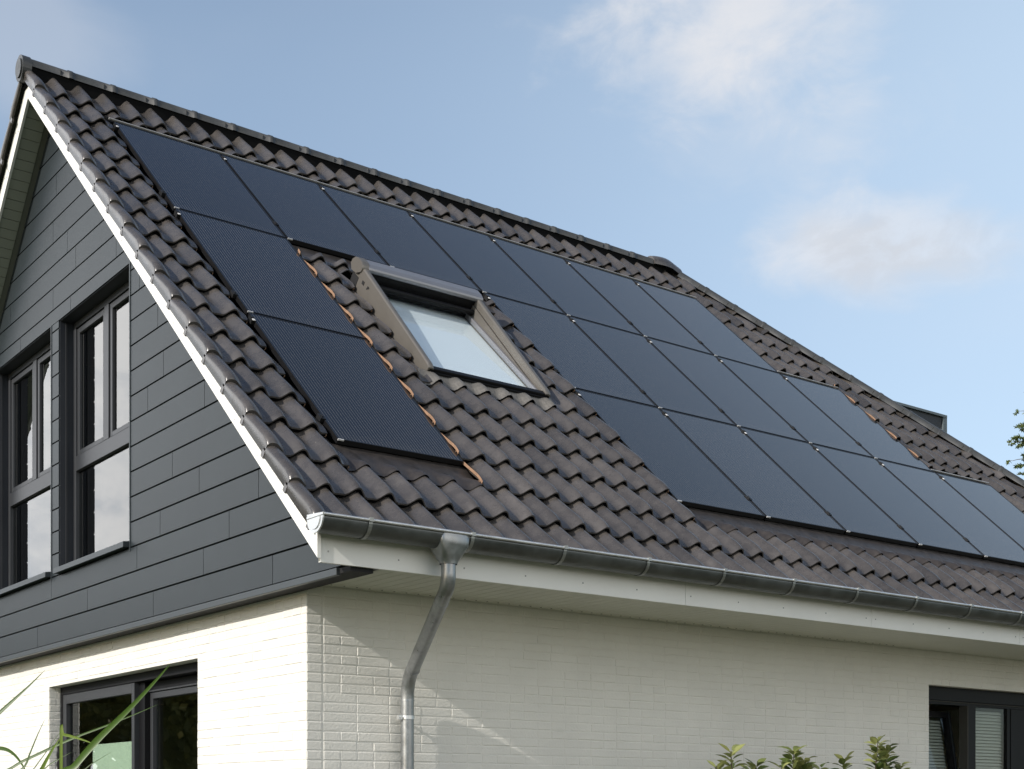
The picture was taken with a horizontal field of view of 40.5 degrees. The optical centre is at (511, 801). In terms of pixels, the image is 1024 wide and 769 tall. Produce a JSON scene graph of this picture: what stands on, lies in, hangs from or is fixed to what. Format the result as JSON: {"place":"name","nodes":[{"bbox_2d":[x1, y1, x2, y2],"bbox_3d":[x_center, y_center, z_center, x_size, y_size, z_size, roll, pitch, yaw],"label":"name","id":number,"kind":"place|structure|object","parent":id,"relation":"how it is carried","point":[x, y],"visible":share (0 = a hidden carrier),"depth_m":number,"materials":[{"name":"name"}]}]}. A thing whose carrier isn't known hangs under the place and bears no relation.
{"place":"outdoors","nodes":[
{"label":"outdoors","id":0,"kind":"place"},
{"bbox_2d":[0,664,169,768],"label":"ornamental grass","id":1,"kind":"object","parent":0,"point":[91,746],"depth_m":5.10,"materials":[{"name":"green plant"}]},
{"bbox_2d":[0,0,1023,479],"label":"sky","id":2,"kind":"structure","parent":0,"point":[847,175],"materials":[{"name":"blue"}]},
{"bbox_2d":[895,401,946,432],"bbox_3d":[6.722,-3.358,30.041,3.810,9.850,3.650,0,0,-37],"label":"dormer","id":3,"kind":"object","parent":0,"point":[939,420],"depth_m":29.46,"materials":[{"name":"metal"}]},
{"label":"terrace","id":4,"kind":"structure","parent":0,"visible":0},
{"bbox_2d":[707,735,912,768],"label":"shrub","id":5,"kind":"object","parent":4,"relation":"on","point":[883,758],"visible":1,"depth_m":10.76,"materials":[{"name":"green plant"}]},
{"label":"lawn","id":6,"kind":"structure","parent":0,"visible":0},
{"bbox_2d":[0,54,1023,768],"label":"house","id":7,"kind":"structure","parent":6,"relation":"on","point":[550,572],"depth_m":11.27,"materials":[{"name":"tile"}]},
{"bbox_2d":[0,326,54,597],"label":"window","id":8,"kind":"structure","parent":7,"relation":"in","point":[26,422],"depth_m":13.90,"materials":[{"name":"grey glass"}]},
{"bbox_2d":[53,262,133,574],"bbox_3d":[-3.575,-3.238,12.066,0.270,2.380,1.740,0,0,-37],"label":"window","id":9,"kind":"structure","parent":7,"relation":"in","point":[95,373],"depth_m":12.36,"materials":[{"name":"grey glass"}]},
{"bbox_2d":[56,662,197,768],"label":"sliding door","id":10,"kind":"structure","parent":7,"relation":"in","point":[141,752],"depth_m":12.03,"materials":[{"name":"black metal"}]},
{"bbox_2d":[113,122,285,237],"bbox_3d":[-2.800,-5.523,12.302,1.058,0.051,1.813,0,43,-37],"label":"solar panel","id":11,"kind":"object","parent":7,"relation":"attached to","point":[194,179],"visible":0.99,"depth_m":12.25,"materials":[{"name":"black"}]},
{"bbox_2d":[174,208,365,338],"bbox_3d":[-1.988,-4.282,11.229,1.058,0.051,1.813,0,43,-37],"label":"solar panel","id":12,"kind":"object","parent":7,"relation":"attached to","point":[265,274],"visible":0.98,"depth_m":11.18,"materials":[{"name":"black"}]},
{"bbox_2d":[221,154,386,264],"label":"solar panel","id":13,"kind":"object","parent":7,"relation":"attached to","point":[304,213],"visible":0.92,"depth_m":12.88,"materials":[{"name":"black"}]},
{"bbox_2d":[247,312,462,465],"bbox_3d":[-1.177,-3.042,10.156,1.058,0.050,1.813,0,43,-37],"label":"solar panel","id":14,"kind":"object","parent":7,"relation":"on","point":[354,392],"visible":1,"depth_m":10.08,"materials":[{"name":"black"}]},
{"bbox_2d":[319,184,480,292],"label":"solar panel","id":15,"kind":"object","parent":7,"relation":"attached to","point":[399,238],"visible":0.85,"depth_m":13.54,"materials":[{"name":"black"}]},
{"bbox_2d":[350,257,556,409],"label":"roof window","id":16,"kind":"structure","parent":7,"relation":"in","point":[447,329],"depth_m":11.96,"materials":[{"name":"metal"}]},
{"bbox_2d":[408,211,564,313],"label":"solar panel","id":17,"kind":"object","parent":7,"relation":"attached to","point":[486,263],"visible":0.98,"depth_m":14.17,"materials":[{"name":"black"}]},
{"bbox_2d":[489,236,641,335],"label":"solar panel","id":18,"kind":"object","parent":7,"relation":"attached to","point":[564,286],"visible":0.98,"depth_m":14.80,"materials":[{"name":"black"}]},
{"bbox_2d":[483,293,656,406],"bbox_3d":[0.524,-4.282,13.129,1.058,0.051,1.813,0,43,-37],"label":"solar panel","id":19,"kind":"object","parent":7,"relation":"attached to","point":[572,351],"visible":0.91,"depth_m":13.10,"materials":[{"name":"black"}]},
{"bbox_2d":[564,259,712,354],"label":"solar panel","id":20,"kind":"object","parent":7,"relation":"attached to","point":[639,308],"visible":0.98,"depth_m":15.44,"materials":[{"name":"black"}]},
{"bbox_2d":[568,316,735,425],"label":"solar panel","id":21,"kind":"object","parent":7,"relation":"attached to","point":[652,373],"visible":0.99,"depth_m":13.72,"materials":[{"name":"black"}]},
{"bbox_2d":[573,388,764,519],"bbox_3d":[1.336,-3.042,12.056,1.058,0.050,1.813,0,43,-37],"label":"solar panel","id":22,"kind":"object","parent":7,"relation":"on","point":[677,461],"visible":0.93,"depth_m":12.00,"materials":[{"name":"black"}]},
{"bbox_2d":[633,280,777,372],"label":"solar panel","id":23,"kind":"object","parent":7,"relation":"attached to","point":[713,334],"visible":0.99,"depth_m":16.07,"materials":[{"name":"black"}]},
{"bbox_2d":[645,337,806,441],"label":"solar panel","id":24,"kind":"object","parent":7,"relation":"attached to","point":[730,395],"visible":0.99,"depth_m":14.36,"materials":[{"name":"black"}]},
{"bbox_2d":[660,408,844,533],"bbox_3d":[2.173,-3.042,12.690,1.058,0.050,1.813,0,43,-37],"label":"solar panel","id":25,"kind":"object","parent":7,"relation":"on","point":[767,486],"visible":1,"depth_m":12.63,"materials":[{"name":"black"}]},
{"bbox_2d":[715,356,872,457],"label":"solar panel","id":26,"kind":"object","parent":7,"relation":"attached to","point":[798,411],"visible":0.99,"depth_m":14.99,"materials":[{"name":"black"}]},
{"bbox_2d":[739,427,917,546],"bbox_3d":[3.011,-3.042,13.323,1.058,0.050,1.813,0,43,-37],"label":"solar panel","id":27,"kind":"object","parent":7,"relation":"on","point":[848,506],"visible":1,"depth_m":13.27,"materials":[{"name":"black"}]},
{"bbox_2d":[781,374,933,471],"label":"solar panel","id":28,"kind":"object","parent":7,"relation":"attached to","point":[859,425],"visible":0.95,"depth_m":15.63,"materials":[{"name":"black"}]},
{"bbox_2d":[810,443,983,558],"bbox_3d":[3.848,-3.042,13.956,1.058,0.050,1.813,0,43,-37],"label":"solar panel","id":29,"kind":"object","parent":7,"relation":"on","point":[912,515],"visible":0.99,"depth_m":13.90,"materials":[{"name":"black"}]},
{"bbox_2d":[876,459,1023,565],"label":"solar panel","id":30,"kind":"object","parent":7,"relation":"on","point":[972,525],"visible":0.99,"depth_m":14.56,"materials":[{"name":"black"}]},
{"bbox_2d":[929,686,1023,768],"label":"window","id":31,"kind":"structure","parent":7,"relation":"in","point":[967,700],"depth_m":14.13,"materials":[{"name":"black metal"}]},
{"bbox_2d":[936,473,1023,548],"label":"solar panel","id":32,"kind":"object","parent":7,"relation":"on","point":[998,509],"visible":0.97,"depth_m":15.38,"materials":[{"name":"black"}]},
{"bbox_2d":[1006,409,1023,475],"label":"tree","id":33,"kind":"object","parent":6,"relation":"on","point":[1015,438],"visible":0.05,"depth_m":30.09,"materials":[{"name":"green plant"}]}
]}

